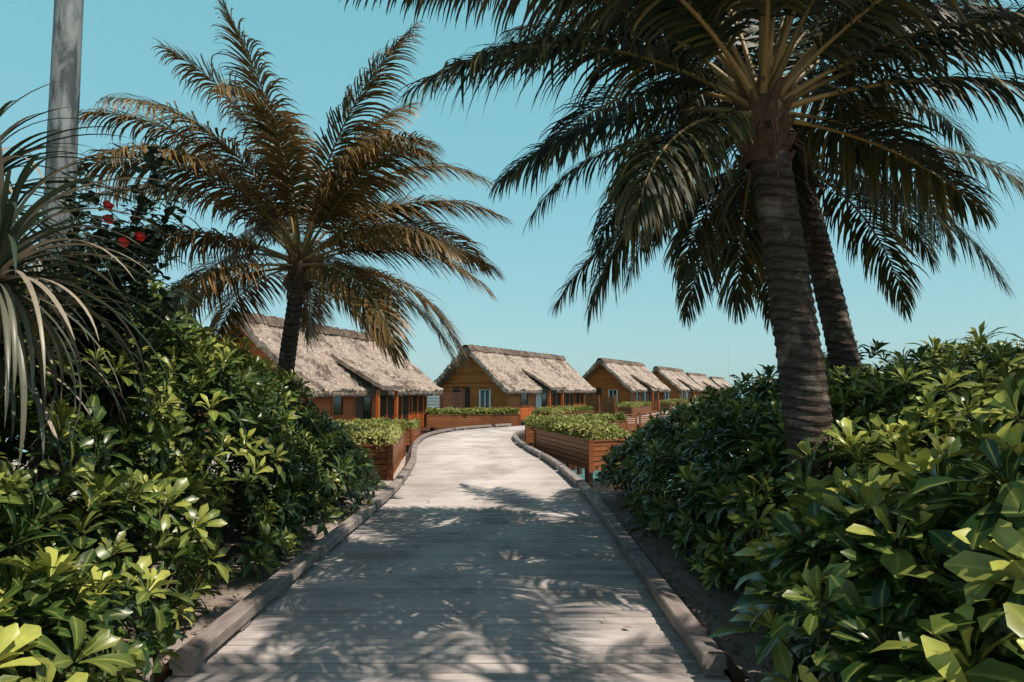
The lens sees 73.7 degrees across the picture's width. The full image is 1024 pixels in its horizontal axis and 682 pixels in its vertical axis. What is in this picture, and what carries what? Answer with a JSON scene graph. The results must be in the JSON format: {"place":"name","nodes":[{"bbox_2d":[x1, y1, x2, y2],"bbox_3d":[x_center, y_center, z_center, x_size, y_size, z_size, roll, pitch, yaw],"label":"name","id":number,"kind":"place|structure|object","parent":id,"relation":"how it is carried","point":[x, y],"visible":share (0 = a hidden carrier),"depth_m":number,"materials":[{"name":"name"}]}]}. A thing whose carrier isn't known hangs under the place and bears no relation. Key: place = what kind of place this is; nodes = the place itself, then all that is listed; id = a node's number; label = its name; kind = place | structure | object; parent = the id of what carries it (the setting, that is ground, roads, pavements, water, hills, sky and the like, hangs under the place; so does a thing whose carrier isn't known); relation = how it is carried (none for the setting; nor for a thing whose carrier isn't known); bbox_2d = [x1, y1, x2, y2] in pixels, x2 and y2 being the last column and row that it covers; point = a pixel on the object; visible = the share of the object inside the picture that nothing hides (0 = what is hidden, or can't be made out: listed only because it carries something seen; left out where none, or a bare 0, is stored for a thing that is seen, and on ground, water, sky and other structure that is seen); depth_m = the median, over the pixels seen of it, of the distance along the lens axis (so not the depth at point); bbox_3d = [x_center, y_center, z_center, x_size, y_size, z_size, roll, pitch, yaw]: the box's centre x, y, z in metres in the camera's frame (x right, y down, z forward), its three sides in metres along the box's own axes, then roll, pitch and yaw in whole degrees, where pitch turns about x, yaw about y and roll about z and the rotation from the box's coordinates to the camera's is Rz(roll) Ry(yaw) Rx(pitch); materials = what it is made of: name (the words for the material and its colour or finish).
{"place":"outdoors","nodes":[
{"label":"outdoors","id":0,"kind":"place"},
{"bbox_2d":[150,411,744,681],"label":"boardwalk path","id":1,"kind":"structure","parent":0,"point":[355,610],"depth_m":5.87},
{"bbox_2d":[5,390,969,491],"bbox_3d":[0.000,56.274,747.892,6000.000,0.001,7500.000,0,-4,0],"label":"ground","id":2,"kind":"structure","parent":0,"point":[596,485],"depth_m":24.29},
{"bbox_2d":[434,344,595,424],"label":"thatched villa","id":3,"kind":"object","parent":2,"relation":"on","point":[526,383],"visible":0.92,"depth_m":49.65,"materials":[{"name":"brown"}]},
{"bbox_2d":[582,358,670,416],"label":"thatched villa","id":4,"kind":"object","parent":2,"relation":"on","point":[626,381],"visible":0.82,"depth_m":68.74,"materials":[{"name":"brown"}]},
{"bbox_2d":[652,366,704,402],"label":"thatched villa","id":5,"kind":"object","parent":2,"relation":"on","point":[679,383],"visible":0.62,"depth_m":93.54,"materials":[{"name":"brown"}]},
{"bbox_2d":[686,372,719,399],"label":"thatched villa","id":6,"kind":"object","parent":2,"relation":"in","point":[702,380],"visible":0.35,"depth_m":129.30,"materials":[{"name":"brown"}]},
{"bbox_2d":[709,376,742,398],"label":"thatched villa","id":7,"kind":"object","parent":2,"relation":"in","point":[719,381],"visible":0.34,"depth_m":167.34,"materials":[{"name":"brown"}]},
{"bbox_2d":[2,454,984,681],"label":"sand ground","id":8,"kind":"structure","parent":0,"point":[240,588],"depth_m":6.38,"materials":[{"name":"beige sand"}]},
{"bbox_2d":[28,0,83,554],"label":"utility pole","id":9,"kind":"object","parent":8,"relation":"on","point":[66,48],"visible":0.3,"depth_m":7.10,"materials":[{"name":"concrete"}]},
{"bbox_2d":[0,78,146,341],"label":"pandanus plant","id":10,"kind":"object","parent":8,"relation":"on","point":[8,158],"visible":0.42,"depth_m":4.90,"materials":[{"name":"green plant"}]},
{"bbox_2d":[0,250,155,479],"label":"pandanus plant","id":11,"kind":"object","parent":8,"relation":"on","point":[37,400],"visible":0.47,"depth_m":4.41,"materials":[{"name":"green plant"}]},
{"bbox_2d":[4,138,198,541],"bbox_3d":[-3.481,-0.011,5.517,2.135,3.243,1.097,-2,-4,20],"label":"hibiscus shrub","id":12,"kind":"object","parent":8,"relation":"on","point":[155,243],"visible":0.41,"depth_m":5.43,"materials":[{"name":"green plant"}]},
{"bbox_2d":[0,137,213,469],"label":"pandanus plant","id":13,"kind":"object","parent":8,"relation":"on","point":[14,250],"visible":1,"depth_m":3.79,"materials":[{"name":"green plant"}]},
{"bbox_2d":[0,256,386,681],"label":"naupaka shrub","id":14,"kind":"object","parent":8,"relation":"on","point":[50,584],"visible":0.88,"depth_m":5.29,"materials":[{"name":"green plant"}]},
{"bbox_2d":[77,0,515,503],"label":"coconut palm","id":15,"kind":"object","parent":8,"relation":"on","point":[334,197],"visible":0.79,"depth_m":10.51,"materials":[{"name":"green plant"}]},
{"bbox_2d":[188,311,454,449],"bbox_3d":[-8.664,3.374,34.615,8.500,8.183,16.240,-1,-4,15],"label":"thatched villa","id":16,"kind":"object","parent":8,"relation":"on","point":[349,374],"visible":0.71,"depth_m":31.05,"materials":[{"name":"brown"}]},
{"bbox_2d":[308,417,405,480],"bbox_3d":[-3.860,3.930,16.517,2.846,4.105,5.121,0,-4,0],"label":"planter box","id":17,"kind":"object","parent":8,"relation":"on","point":[384,442],"visible":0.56,"depth_m":14.31,"materials":[{"name":"brown wood"}]},
{"bbox_2d":[382,416,420,453],"bbox_3d":[-4.163,4.621,24.266,1.759,3.826,1.830,0,-4,0],"label":"planter box","id":18,"kind":"object","parent":8,"relation":"on","point":[413,430],"visible":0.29,"depth_m":23.69,"materials":[{"name":"brown wood"}]},
{"bbox_2d":[427,389,464,413],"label":"wooden fence","id":19,"kind":"object","parent":8,"relation":"on","point":[441,401],"visible":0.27,"depth_m":42.03,"materials":[{"name":"brown wood"}]},
{"bbox_2d":[104,493,795,681],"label":"leaf litter","id":20,"kind":"object","parent":8,"relation":"on","point":[682,597],"visible":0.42,"depth_m":6.15,"materials":[{"name":"brown plant"}]},
{"bbox_2d":[424,406,520,430],"bbox_3d":[-2.043,5.334,35.275,4.960,3.966,1.591,1,-4,-15],"label":"planter box","id":21,"kind":"object","parent":8,"relation":"on","point":[445,417],"visible":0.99,"depth_m":34.77,"materials":[{"name":"brown wood"}]},
{"bbox_2d":[523,413,584,473],"bbox_3d":[1.568,4.630,25.214,2.310,3.942,2.060,0,-4,0],"label":"planter box","id":22,"kind":"object","parent":8,"relation":"on","point":[529,424],"visible":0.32,"depth_m":24.63,"materials":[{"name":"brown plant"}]},
{"bbox_2d":[531,405,593,415],"bbox_3d":[3.047,5.690,39.898,1.519,3.912,5.623,-3,-5,33],"label":"planter box","id":23,"kind":"object","parent":8,"relation":"on","point":[569,410],"visible":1,"depth_m":39.04,"materials":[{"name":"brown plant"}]},
{"bbox_2d":[534,414,628,490],"bbox_3d":[1.740,4.092,18.594,1.470,4.076,5.536,1,-4,-12],"label":"planter box","id":24,"kind":"object","parent":8,"relation":"on","point":[577,441],"visible":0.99,"depth_m":16.95,"materials":[{"name":"brown wood"}]},
{"bbox_2d":[567,412,627,431],"bbox_3d":[3.590,4.900,28.608,2.860,3.886,1.420,4,-5,-42],"label":"planter box","id":25,"kind":"object","parent":8,"relation":"on","point":[619,419],"visible":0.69,"depth_m":28.77,"materials":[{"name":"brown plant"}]},
{"bbox_2d":[584,395,615,414],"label":"wooden fence","id":26,"kind":"object","parent":8,"relation":"on","point":[591,402],"visible":0.62,"depth_m":50.97,"materials":[{"name":"brown wood"}]},
{"bbox_2d":[625,414,637,432],"bbox_3d":[4.650,5.186,30.960,0.156,3.650,3.835,-4,-6,43],"label":"wooden fence","id":27,"kind":"object","parent":8,"relation":"on","point":[632,425],"visible":0.25,"depth_m":32.14,"materials":[{"name":"brown wood"}]},
{"bbox_2d":[616,401,652,416],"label":"planter box","id":28,"kind":"object","parent":8,"relation":"on","point":[625,407],"visible":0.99,"depth_m":49.05,"materials":[{"name":"brown wood"}]},
{"bbox_2d":[638,411,670,429],"bbox_3d":[7.650,5.448,35.002,0.152,3.700,6.034,-3,-5,32],"label":"wooden fence","id":29,"kind":"object","parent":8,"relation":"on","point":[641,420],"visible":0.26,"depth_m":33.03,"materials":[{"name":"brown wood"}]},
{"bbox_2d":[659,398,683,410],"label":"planter box","id":30,"kind":"object","parent":8,"relation":"on","point":[664,403],"visible":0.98,"depth_m":63.27,"materials":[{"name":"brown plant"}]},
{"bbox_2d":[338,0,1023,627],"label":"coconut palm","id":31,"kind":"object","parent":8,"relation":"on","point":[758,122],"visible":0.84,"depth_m":5.48,"materials":[{"name":"green plant"}]},
{"bbox_2d":[496,0,1023,473],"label":"coconut palm","id":32,"kind":"object","parent":8,"relation":"on","point":[834,316],"visible":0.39,"depth_m":8.04,"materials":[{"name":"green plant"}]},
{"bbox_2d":[589,321,1023,681],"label":"naupaka shrub","id":33,"kind":"object","parent":8,"relation":"on","point":[900,548],"visible":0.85,"depth_m":3.40,"materials":[{"name":"green plant"}]},
{"bbox_2d":[0,0,1023,389],"label":"sky","id":34,"kind":"structure","parent":0,"point":[320,47],"materials":[{"name":"blue"}]}
]}

